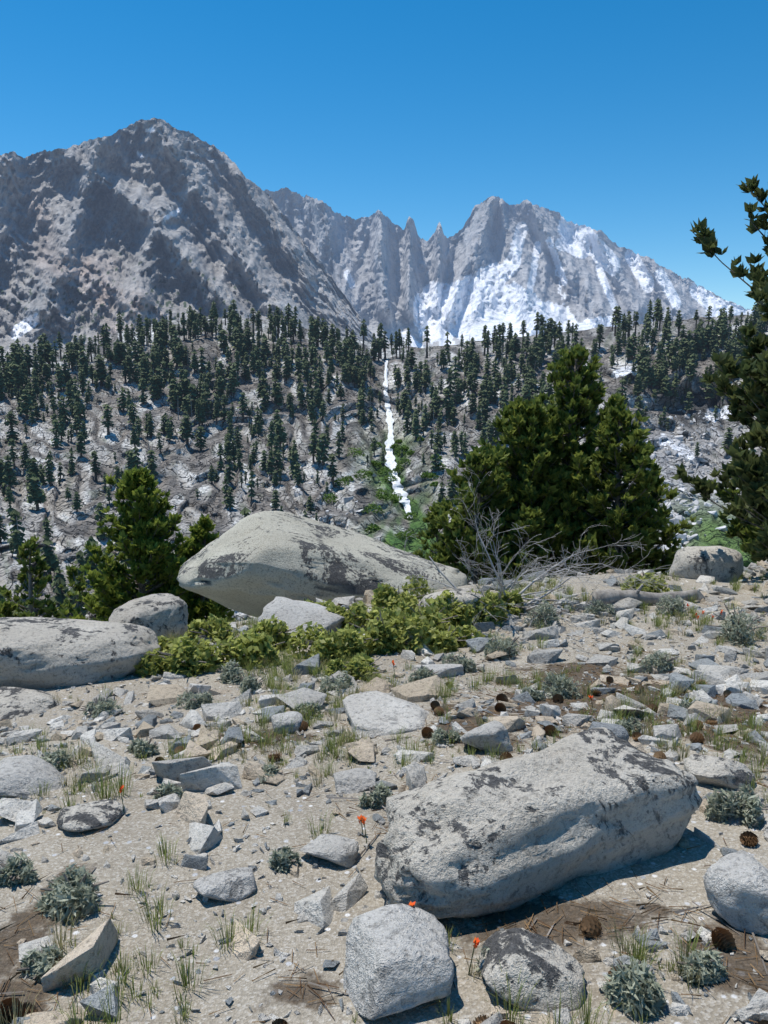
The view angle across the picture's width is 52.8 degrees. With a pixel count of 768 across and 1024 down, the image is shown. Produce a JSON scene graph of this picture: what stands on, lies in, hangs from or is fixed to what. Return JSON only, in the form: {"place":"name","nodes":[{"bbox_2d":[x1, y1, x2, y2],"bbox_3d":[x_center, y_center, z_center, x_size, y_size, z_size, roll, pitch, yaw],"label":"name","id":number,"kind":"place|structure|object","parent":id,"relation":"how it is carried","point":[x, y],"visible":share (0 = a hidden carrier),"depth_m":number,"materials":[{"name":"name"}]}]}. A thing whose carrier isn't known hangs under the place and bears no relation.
{"place":"outdoors","nodes":[
{"label":"outdoors","id":0,"kind":"place"},
{"bbox_2d":[0,117,372,359],"bbox_3d":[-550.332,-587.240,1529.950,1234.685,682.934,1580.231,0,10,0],"label":"mountain","id":1,"kind":"structure","parent":0,"point":[154,218],"depth_m":1777.68,"materials":[{"name":"grey stone"}]},
{"bbox_2d":[0,566,767,1023],"bbox_3d":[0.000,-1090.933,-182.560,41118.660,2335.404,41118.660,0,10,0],"label":"ground","id":2,"kind":"structure","parent":0,"point":[472,998],"depth_m":2.90,"materials":[{"name":"beige sand"}]},
{"bbox_2d":[0,598,34,617],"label":"shrub","id":3,"kind":"object","parent":2,"relation":"on","point":[8,608],"visible":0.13,"depth_m":13.49,"materials":[{"name":"green plant"}]},
{"bbox_2d":[0,849,41,886],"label":"sage shrub","id":4,"kind":"object","parent":2,"relation":"on","point":[16,871],"visible":0.99,"depth_m":2.93,"materials":[{"name":"green plant"}]},
{"bbox_2d":[0,687,59,720],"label":"rock","id":5,"kind":"object","parent":2,"relation":"on","point":[16,702],"visible":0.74,"depth_m":5.40,"materials":[{"name":"stone"}]},
{"bbox_2d":[0,755,65,796],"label":"rock","id":6,"kind":"object","parent":2,"relation":"on","point":[20,775],"visible":0.94,"depth_m":3.81,"materials":[{"name":"stone"}]},
{"bbox_2d":[0,535,67,618],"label":"pine tree","id":7,"kind":"object","parent":2,"relation":"on","point":[50,610],"visible":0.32,"depth_m":17.48,"materials":[{"name":"green plant"}]},
{"bbox_2d":[17,944,66,982],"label":"sage shrub","id":8,"kind":"object","parent":2,"relation":"on","point":[39,964],"visible":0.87,"depth_m":2.44,"materials":[{"name":"green plant"}]},
{"bbox_2d":[40,748,73,770],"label":"sage shrub","id":9,"kind":"object","parent":2,"relation":"on","point":[55,759],"visible":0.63,"depth_m":4.04,"materials":[{"name":"green plant"}]},
{"bbox_2d":[33,863,108,923],"bbox_3d":[-1.130,1.378,2.803,0.252,0.184,0.232,0,10,0],"label":"sage shrub","id":10,"kind":"object","parent":2,"relation":"on","point":[76,890],"visible":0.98,"depth_m":2.77,"materials":[{"name":"green plant"}]},
{"bbox_2d":[58,564,101,620],"bbox_3d":[-8.171,4.961,21.024,1.807,7.256,1.663,-2,10,-13],"label":"pine tree","id":11,"kind":"object","parent":2,"relation":"on","point":[72,573],"visible":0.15,"depth_m":20.51,"materials":[{"name":"green plant"}]},
{"bbox_2d":[0,617,160,689],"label":"long boulder","id":12,"kind":"object","parent":2,"relation":"on","point":[39,652],"visible":0.86,"depth_m":5.95,"materials":[{"name":"stone"}]},
{"bbox_2d":[57,799,127,831],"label":"rock","id":13,"kind":"object","parent":2,"relation":"on","point":[92,815],"visible":0.92,"depth_m":3.37,"materials":[{"name":"stone"}]},
{"bbox_2d":[79,696,123,718],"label":"sage shrub","id":14,"kind":"object","parent":2,"relation":"on","point":[97,707],"visible":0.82,"depth_m":5.18,"materials":[{"name":"green plant"}]},
{"bbox_2d":[126,735,159,758],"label":"sage shrub","id":15,"kind":"object","parent":2,"relation":"on","point":[139,745],"visible":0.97,"depth_m":4.20,"materials":[{"name":"green plant"}]},
{"bbox_2d":[60,465,235,629],"bbox_3d":[-4.883,2.292,16.233,3.637,6.639,3.603,0,10,0],"label":"pine tree","id":16,"kind":"object","parent":2,"relation":"on","point":[156,562],"visible":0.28,"depth_m":15.68,"materials":[{"name":"green plant"}]},
{"bbox_2d":[109,593,187,637],"bbox_3d":[-2.328,1.080,7.500,0.886,0.478,0.718,-6,11,-32],"label":"dome boulder","id":17,"kind":"object","parent":2,"relation":"on","point":[159,614],"visible":0.45,"depth_m":7.35,"materials":[{"name":"stone"}]},
{"bbox_2d":[152,781,183,798],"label":"sage shrub","id":18,"kind":"object","parent":2,"relation":"on","point":[163,790],"visible":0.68,"depth_m":3.58,"materials":[{"name":"green plant"}]},
{"bbox_2d":[157,635,180,652],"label":"manzanita shrub","id":19,"kind":"object","parent":2,"relation":"on","point":[163,643],"visible":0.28,"depth_m":6.75,"materials":[{"name":"green plant"}]},
{"bbox_2d":[133,633,241,677],"bbox_3d":[-1.553,1.130,6.173,0.776,0.347,0.634,5,11,29],"label":"manzanita shrub","id":20,"kind":"object","parent":2,"relation":"on","point":[189,657],"visible":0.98,"depth_m":6.08,"materials":[{"name":"green plant"}]},
{"bbox_2d":[175,688,213,709],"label":"sage shrub","id":21,"kind":"object","parent":2,"relation":"on","point":[191,700],"visible":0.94,"depth_m":5.24,"materials":[{"name":"green plant"}]},
{"bbox_2d":[184,613,234,642],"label":"manzanita shrub","id":22,"kind":"object","parent":2,"relation":"on","point":[214,626],"visible":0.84,"depth_m":7.04,"materials":[{"name":"green plant"}]},
{"bbox_2d":[193,867,256,901],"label":"rock","id":23,"kind":"object","parent":2,"relation":"on","point":[235,885],"visible":0.95,"depth_m":2.87,"materials":[{"name":"stone"}]},
{"bbox_2d":[216,658,245,684],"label":"sage shrub","id":24,"kind":"object","parent":2,"relation":"on","point":[231,672],"visible":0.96,"depth_m":5.81,"materials":[{"name":"green plant"}]},
{"bbox_2d":[211,627,283,669],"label":"manzanita shrub","id":25,"kind":"object","parent":2,"relation":"on","point":[253,646],"visible":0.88,"depth_m":6.19,"materials":[{"name":"green plant"}]},
{"bbox_2d":[239,673,266,694],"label":"sage shrub","id":26,"kind":"object","parent":2,"relation":"on","point":[249,682],"visible":0.92,"depth_m":5.49,"materials":[{"name":"green plant"}]},
{"bbox_2d":[238,614,296,650],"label":"manzanita shrub","id":27,"kind":"object","parent":2,"relation":"on","point":[276,630],"visible":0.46,"depth_m":6.81,"materials":[{"name":"green plant"}]},
{"bbox_2d":[259,762,282,783],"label":"sage shrub","id":28,"kind":"object","parent":2,"relation":"on","point":[270,768],"visible":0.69,"depth_m":3.83,"materials":[{"name":"green plant"}]},
{"bbox_2d":[267,845,301,872],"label":"sage shrub","id":29,"kind":"object","parent":2,"relation":"on","point":[285,859],"visible":1,"depth_m":3.03,"materials":[{"name":"green plant"}]},
{"bbox_2d":[271,711,302,733],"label":"rock","id":30,"kind":"object","parent":2,"relation":"on","point":[291,718],"visible":0.83,"depth_m":4.49,"materials":[{"name":"stone"}]},
{"bbox_2d":[258,597,344,644],"bbox_3d":[-0.766,1.084,7.312,0.844,0.431,0.714,0,10,0],"label":"boulder","id":31,"kind":"object","parent":2,"relation":"on","point":[292,614],"visible":0.45,"depth_m":7.26,"materials":[{"name":"stone"}]},
{"bbox_2d":[293,700,322,717],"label":"sage shrub","id":32,"kind":"object","parent":2,"relation":"on","point":[312,704],"visible":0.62,"depth_m":4.78,"materials":[{"name":"green plant"}]},
{"bbox_2d":[304,598,334,606],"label":"manzanita shrub","id":33,"kind":"object","parent":2,"relation":"on","point":[329,602],"visible":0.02,"depth_m":7.71,"materials":[{"name":"green plant"}]},
{"bbox_2d":[177,511,466,616],"bbox_3d":[-0.923,0.905,11.581,4.451,1.626,2.504,0,10,0],"label":"boulder","id":34,"kind":"object","parent":2,"relation":"on","point":[255,564],"visible":0.68,"depth_m":10.79,"materials":[{"name":"stone"}]},
{"bbox_2d":[299,834,358,867],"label":"rock","id":35,"kind":"object","parent":2,"relation":"on","point":[342,851],"visible":1,"depth_m":3.07,"materials":[{"name":"stone"}]},
{"bbox_2d":[286,621,374,663],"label":"manzanita shrub","id":36,"kind":"object","parent":2,"relation":"on","point":[340,642],"visible":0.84,"depth_m":6.35,"materials":[{"name":"green plant"}]},
{"bbox_2d":[319,671,352,694],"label":"sage shrub","id":37,"kind":"object","parent":2,"relation":"on","point":[339,681],"visible":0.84,"depth_m":5.36,"materials":[{"name":"green plant"}]},
{"bbox_2d":[324,651,382,680],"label":"manzanita shrub","id":38,"kind":"object","parent":2,"relation":"on","point":[362,663],"visible":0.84,"depth_m":5.71,"materials":[{"name":"green plant"}]},
{"bbox_2d":[333,768,376,793],"bbox_3d":[-0.141,1.300,3.711,0.211,0.079,0.186,0,10,0],"label":"rock slab","id":39,"kind":"object","parent":2,"relation":"on","point":[355,780],"visible":0.88,"depth_m":3.68,"materials":[{"name":"stone"}]},
{"bbox_2d":[326,600,386,631],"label":"manzanita shrub","id":40,"kind":"object","parent":2,"relation":"on","point":[362,617],"visible":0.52,"depth_m":7.33,"materials":[{"name":"green plant"}]},
{"bbox_2d":[357,779,393,808],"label":"sage shrub","id":41,"kind":"object","parent":2,"relation":"on","point":[380,793],"visible":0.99,"depth_m":3.48,"materials":[{"name":"green plant"}]},
{"bbox_2d":[0,560,767,1023],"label":"scattered stones","id":42,"kind":"object","parent":2,"relation":"on","point":[196,772],"visible":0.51,"depth_m":4.40,"materials":[{"name":"stone"}]},
{"bbox_2d":[0,569,767,1023],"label":"grass tufts","id":43,"kind":"object","parent":2,"relation":"on","point":[288,663],"visible":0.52,"depth_m":4.09,"materials":[{"name":"green plant"}]},
{"bbox_2d":[0,613,767,1023],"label":"scattered pebbles","id":44,"kind":"object","parent":2,"relation":"on","point":[344,931],"visible":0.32,"depth_m":3.18,"materials":[{"name":"stone"}]},
{"bbox_2d":[0,592,767,1023],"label":"needle litter","id":45,"kind":"object","parent":2,"relation":"on","point":[520,714],"visible":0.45,"depth_m":2.76,"materials":[{"name":"brown plant"}]},
{"bbox_2d":[0,661,767,1023],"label":"pine cones","id":46,"kind":"object","parent":2,"relation":"on","point":[590,925],"visible":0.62,"depth_m":3.01,"materials":[{"name":"brown plant"}]},
{"bbox_2d":[342,691,428,736],"bbox_3d":[0.036,1.211,4.581,0.504,0.128,0.553,-2,10,-14],"label":"boulder","id":47,"kind":"object","parent":2,"relation":"on","point":[375,713],"depth_m":4.50,"materials":[{"name":"stone"}]},
{"bbox_2d":[349,608,441,654],"bbox_3d":[0.059,1.024,6.722,0.802,0.392,0.589,-3,10,-20],"label":"manzanita shrub","id":48,"kind":"object","parent":2,"relation":"on","point":[388,633],"visible":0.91,"depth_m":6.59,"materials":[{"name":"green plant"}]},
{"bbox_2d":[343,903,453,1019],"bbox_3d":[0.051,1.379,2.367,0.355,0.220,0.324,-4,10,-22],"label":"rock","id":49,"kind":"object","parent":2,"relation":"on","point":[397,959],"visible":0.98,"depth_m":2.28,"materials":[{"name":"stone"}]},
{"bbox_2d":[366,574,430,612],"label":"manzanita shrub","id":50,"kind":"object","parent":2,"relation":"on","point":[390,597],"visible":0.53,"depth_m":7.94,"materials":[{"name":"green plant"}]},
{"bbox_2d":[399,630,427,650],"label":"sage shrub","id":51,"kind":"object","parent":2,"relation":"on","point":[409,639],"visible":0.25,"depth_m":6.64,"materials":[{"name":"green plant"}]},
{"bbox_2d":[119,603,722,974],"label":"red wildflowers","id":52,"kind":"object","parent":2,"relation":"on","point":[362,819],"visible":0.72,"depth_m":3.25,"materials":[{"name":"red plant"}]},
{"bbox_2d":[405,665,438,683],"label":"sage shrub","id":53,"kind":"object","parent":2,"relation":"on","point":[422,672],"visible":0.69,"depth_m":5.50,"materials":[{"name":"green plant"}]},
{"bbox_2d":[387,596,457,630],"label":"manzanita shrub","id":54,"kind":"object","parent":2,"relation":"on","point":[430,612],"visible":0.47,"depth_m":7.20,"materials":[{"name":"green plant"}]},
{"bbox_2d":[412,501,450,563],"bbox_3d":[1.360,2.620,19.753,1.609,5.848,1.514,8,12,39],"label":"pine tree","id":55,"kind":"object","parent":2,"relation":"on","point":[432,533],"visible":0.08,"depth_m":19.29,"materials":[{"name":"green plant"}]},
{"bbox_2d":[422,664,463,677],"bbox_3d":[0.458,1.210,5.859,0.314,0.109,0.231,-2,10,-10],"label":"rock slab","id":56,"kind":"object","parent":2,"relation":"on","point":[450,669],"visible":0.62,"depth_m":5.82,"materials":[{"name":"stone"}]},
{"bbox_2d":[431,726,462,747],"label":"sage shrub","id":57,"kind":"object","parent":2,"relation":"on","point":[440,736],"visible":0.95,"depth_m":4.09,"materials":[{"name":"green plant"}]},
{"bbox_2d":[418,588,484,614],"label":"boulder in bushes","id":58,"kind":"object","parent":2,"relation":"on","point":[461,594],"visible":0.27,"depth_m":7.52,"materials":[{"name":"stone"}]},
{"bbox_2d":[420,624,485,652],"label":"manzanita shrub","id":59,"kind":"object","parent":2,"relation":"on","point":[452,637],"visible":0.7,"depth_m":6.75,"materials":[{"name":"green plant"}]},
{"bbox_2d":[441,652,478,672],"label":"sage shrub","id":60,"kind":"object","parent":2,"relation":"on","point":[466,662],"visible":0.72,"depth_m":5.97,"materials":[{"name":"green plant"}]},
{"bbox_2d":[437,589,507,627],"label":"manzanita shrub","id":61,"kind":"object","parent":2,"relation":"on","point":[467,617],"visible":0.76,"depth_m":7.39,"materials":[{"name":"green plant"}]},
{"bbox_2d":[473,943,490,976],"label":"sage shrub","id":62,"kind":"object","parent":2,"relation":"on","point":[486,948],"visible":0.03,"depth_m":2.40,"materials":[{"name":"green plant"}]},
{"bbox_2d":[460,720,512,751],"bbox_3d":[0.529,1.174,4.020,0.272,0.172,0.206,0,10,0],"label":"block","id":63,"kind":"object","parent":2,"relation":"on","point":[494,733],"depth_m":3.94,"materials":[{"name":"stone"}]},
{"bbox_2d":[424,445,551,584],"bbox_3d":[1.939,1.071,14.907,2.428,4.701,2.132,0,10,0],"label":"pine tree clump","id":64,"kind":"object","parent":2,"relation":"on","point":[494,492],"visible":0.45,"depth_m":14.38,"materials":[{"name":"green plant"}]},
{"bbox_2d":[483,634,519,659],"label":"sage shrub","id":65,"kind":"object","parent":2,"relation":"on","point":[506,645],"visible":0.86,"depth_m":6.30,"materials":[{"name":"green plant"}]},
{"bbox_2d":[484,588,530,618],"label":"manzanita shrub","id":66,"kind":"object","parent":2,"relation":"on","point":[513,598],"visible":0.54,"depth_m":7.67,"materials":[{"name":"green plant"}]},
{"bbox_2d":[479,928,585,1011],"bbox_3d":[0.446,1.392,2.340,0.316,0.158,0.231,2,10,9],"label":"rock","id":67,"kind":"object","parent":2,"relation":"on","point":[552,965],"visible":0.91,"depth_m":2.28,"materials":[{"name":"stone"}]},
{"bbox_2d":[520,685,544,700],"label":"sage shrub","id":68,"kind":"object","parent":2,"relation":"on","point":[536,694],"visible":0.66,"depth_m":5.02,"materials":[{"name":"green plant"}]},
{"bbox_2d":[389,464,685,631],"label":"dead branches","id":69,"kind":"object","parent":2,"relation":"on","point":[514,582],"visible":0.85,"depth_m":7.66,"materials":[{"name":"grey wood"}]},
{"bbox_2d":[374,727,702,918],"bbox_3d":[0.566,1.209,3.033,1.313,0.501,0.624,-4,10,-25],"label":"boulder","id":70,"kind":"object","parent":2,"relation":"on","point":[504,835],"visible":0.94,"depth_m":2.80,"materials":[{"name":"stone"}]},
{"bbox_2d":[469,394,615,579],"bbox_3d":[3.120,0.690,15.496,2.860,6.056,2.655,0,10,0],"label":"pine tree clump","id":71,"kind":"object","parent":2,"relation":"on","point":[511,411],"visible":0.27,"depth_m":14.72,"materials":[{"name":"green plant"}]},
{"bbox_2d":[519,598,568,627],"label":"sage shrub","id":72,"kind":"object","parent":2,"relation":"on","point":[550,615],"visible":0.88,"depth_m":7.30,"materials":[{"name":"green plant"}]},
{"bbox_2d":[491,343,625,577],"bbox_3d":[3.418,0.249,15.675,2.922,7.233,2.391,-6,11,-31],"label":"pine tree clump","id":73,"kind":"object","parent":2,"relation":"on","point":[578,396],"visible":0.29,"depth_m":14.97,"materials":[{"name":"green plant"}]},
{"bbox_2d":[540,671,583,698],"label":"sage shrub","id":74,"kind":"object","parent":2,"relation":"on","point":[562,685],"visible":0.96,"depth_m":5.12,"materials":[{"name":"green plant"}]},
{"bbox_2d":[583,597,615,616],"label":"sage shrub","id":75,"kind":"object","parent":2,"relation":"on","point":[594,606],"visible":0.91,"depth_m":7.49,"materials":[{"name":"green plant"}]},
{"bbox_2d":[588,721,628,741],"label":"rock","id":76,"kind":"object","parent":2,"relation":"on","point":[619,731],"visible":0.42,"depth_m":4.02,"materials":[{"name":"stone"}]},
{"bbox_2d":[572,402,670,574],"bbox_3d":[4.570,0.575,14.981,2.192,5.370,2.617,0,10,0],"label":"pine tree clump","id":77,"kind":"object","parent":2,"relation":"on","point":[632,460],"visible":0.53,"depth_m":14.41,"materials":[{"name":"green plant"}]},
{"bbox_2d":[615,716,643,735],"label":"sage shrub","id":78,"kind":"object","parent":2,"relation":"on","point":[626,724],"visible":0.73,"depth_m":4.25,"materials":[{"name":"green plant"}]},
{"bbox_2d":[601,955,666,1020],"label":"sage shrub","id":79,"kind":"object","parent":2,"relation":"on","point":[627,986],"visible":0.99,"depth_m":2.20,"materials":[{"name":"green plant"}]},
{"bbox_2d":[592,584,698,605],"bbox_3d":[2.711,0.845,7.957,1.151,0.266,0.198,-2,10,-11],"label":"fallen log","id":80,"kind":"object","parent":2,"relation":"on","point":[609,596],"visible":0.66,"depth_m":7.90,"materials":[{"name":"grey wood"}]},
{"bbox_2d":[621,571,669,592],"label":"shrub","id":81,"kind":"object","parent":2,"relation":"on","point":[652,588],"visible":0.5,"depth_m":8.33,"materials":[{"name":"green plant"}]},
{"bbox_2d":[639,650,676,673],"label":"sage shrub","id":82,"kind":"object","parent":2,"relation":"on","point":[661,661],"visible":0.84,"depth_m":5.77,"materials":[{"name":"green plant"}]},
{"bbox_2d":[629,468,696,575],"bbox_3d":[5.264,1.141,15.545,1.551,4.110,1.504,0,10,0],"label":"pine tree clump","id":83,"kind":"object","parent":2,"relation":"on","point":[668,557],"visible":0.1,"depth_m":15.14,"materials":[{"name":"green plant"}]},
{"bbox_2d":[655,594,686,615],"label":"sage shrub","id":84,"kind":"object","parent":2,"relation":"on","point":[669,603],"visible":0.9,"depth_m":7.39,"materials":[{"name":"green plant"}]},
{"bbox_2d":[678,697,699,708],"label":"sage shrub","id":85,"kind":"object","parent":2,"relation":"on","point":[687,704],"visible":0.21,"depth_m":4.67,"materials":[{"name":"green plant"}]},
{"bbox_2d":[676,945,728,988],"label":"sage shrub","id":86,"kind":"object","parent":2,"relation":"on","point":[713,970],"visible":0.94,"depth_m":2.28,"materials":[{"name":"green plant"}]},
{"bbox_2d":[669,546,743,580],"bbox_3d":[4.113,0.687,9.979,0.875,0.537,0.770,0,10,0],"label":"boulder","id":87,"kind":"object","parent":2,"relation":"on","point":[720,563],"visible":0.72,"depth_m":9.68,"materials":[{"name":"stone"}]},
{"bbox_2d":[670,174,767,570],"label":"pine tree","id":88,"kind":"object","parent":2,"relation":"on","point":[745,471],"visible":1,"depth_m":8.82,"materials":[{"name":"green plant"}]},
{"bbox_2d":[683,754,754,788],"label":"rock","id":89,"kind":"object","parent":2,"relation":"on","point":[717,771],"visible":0.81,"depth_m":3.52,"materials":[{"name":"stone"}]},
{"bbox_2d":[703,782,767,827],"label":"sage shrub","id":90,"kind":"object","parent":2,"relation":"on","point":[746,801],"visible":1,"depth_m":3.19,"materials":[{"name":"green plant"}]},
{"bbox_2d":[704,850,767,934],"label":"boulder","id":91,"kind":"object","parent":2,"relation":"on","point":[736,885],"visible":0.96,"depth_m":2.50,"materials":[{"name":"stone"}]},
{"bbox_2d":[707,479,766,561],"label":"pine tree","id":92,"kind":"object","parent":2,"relation":"on","point":[744,534],"visible":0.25,"depth_m":13.88,"materials":[{"name":"green plant"}]},
{"bbox_2d":[707,603,767,646],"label":"sage shrub","id":93,"kind":"object","parent":2,"relation":"on","point":[737,628],"visible":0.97,"depth_m":6.54,"materials":[{"name":"green plant"}]},
{"bbox_2d":[0,315,767,621],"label":"mountain slope","id":94,"kind":"structure","parent":0,"point":[182,469],"depth_m":306.01,"materials":[{"name":"stone"}]},
{"bbox_2d":[0,298,767,619],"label":"conifer forest","id":95,"kind":"object","parent":94,"relation":"on","point":[17,366],"visible":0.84,"depth_m":365.99,"materials":[{"name":"green plant"}]},
{"bbox_2d":[322,436,468,566],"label":"willow thicket shrub","id":96,"kind":"object","parent":94,"relation":"on","point":[385,496],"visible":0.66,"depth_m":278.55,"materials":[{"name":"green plant"}]},
{"bbox_2d":[239,409,742,567],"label":"talus blocks","id":97,"kind":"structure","parent":94,"relation":"on","point":[677,517],"depth_m":267.85,"materials":[{"name":"grey stone"}]},
{"bbox_2d":[0,0,767,309],"label":"sky","id":98,"kind":"structure","parent":0,"point":[635,122],"materials":[{"name":"blue"}]},
{"bbox_2d":[383,360,412,517],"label":"cascade water","id":99,"kind":"structure","parent":0,"point":[397,487],"depth_m":330.78,"materials":[{"name":"white liquid"}]},
{"bbox_2d":[265,187,753,347],"bbox_3d":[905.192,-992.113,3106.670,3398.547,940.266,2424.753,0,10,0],"label":"mountain","id":100,"kind":"structure","parent":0,"point":[493,261],"depth_m":3597.45,"materials":[{"name":"grey stone"}]}
]}

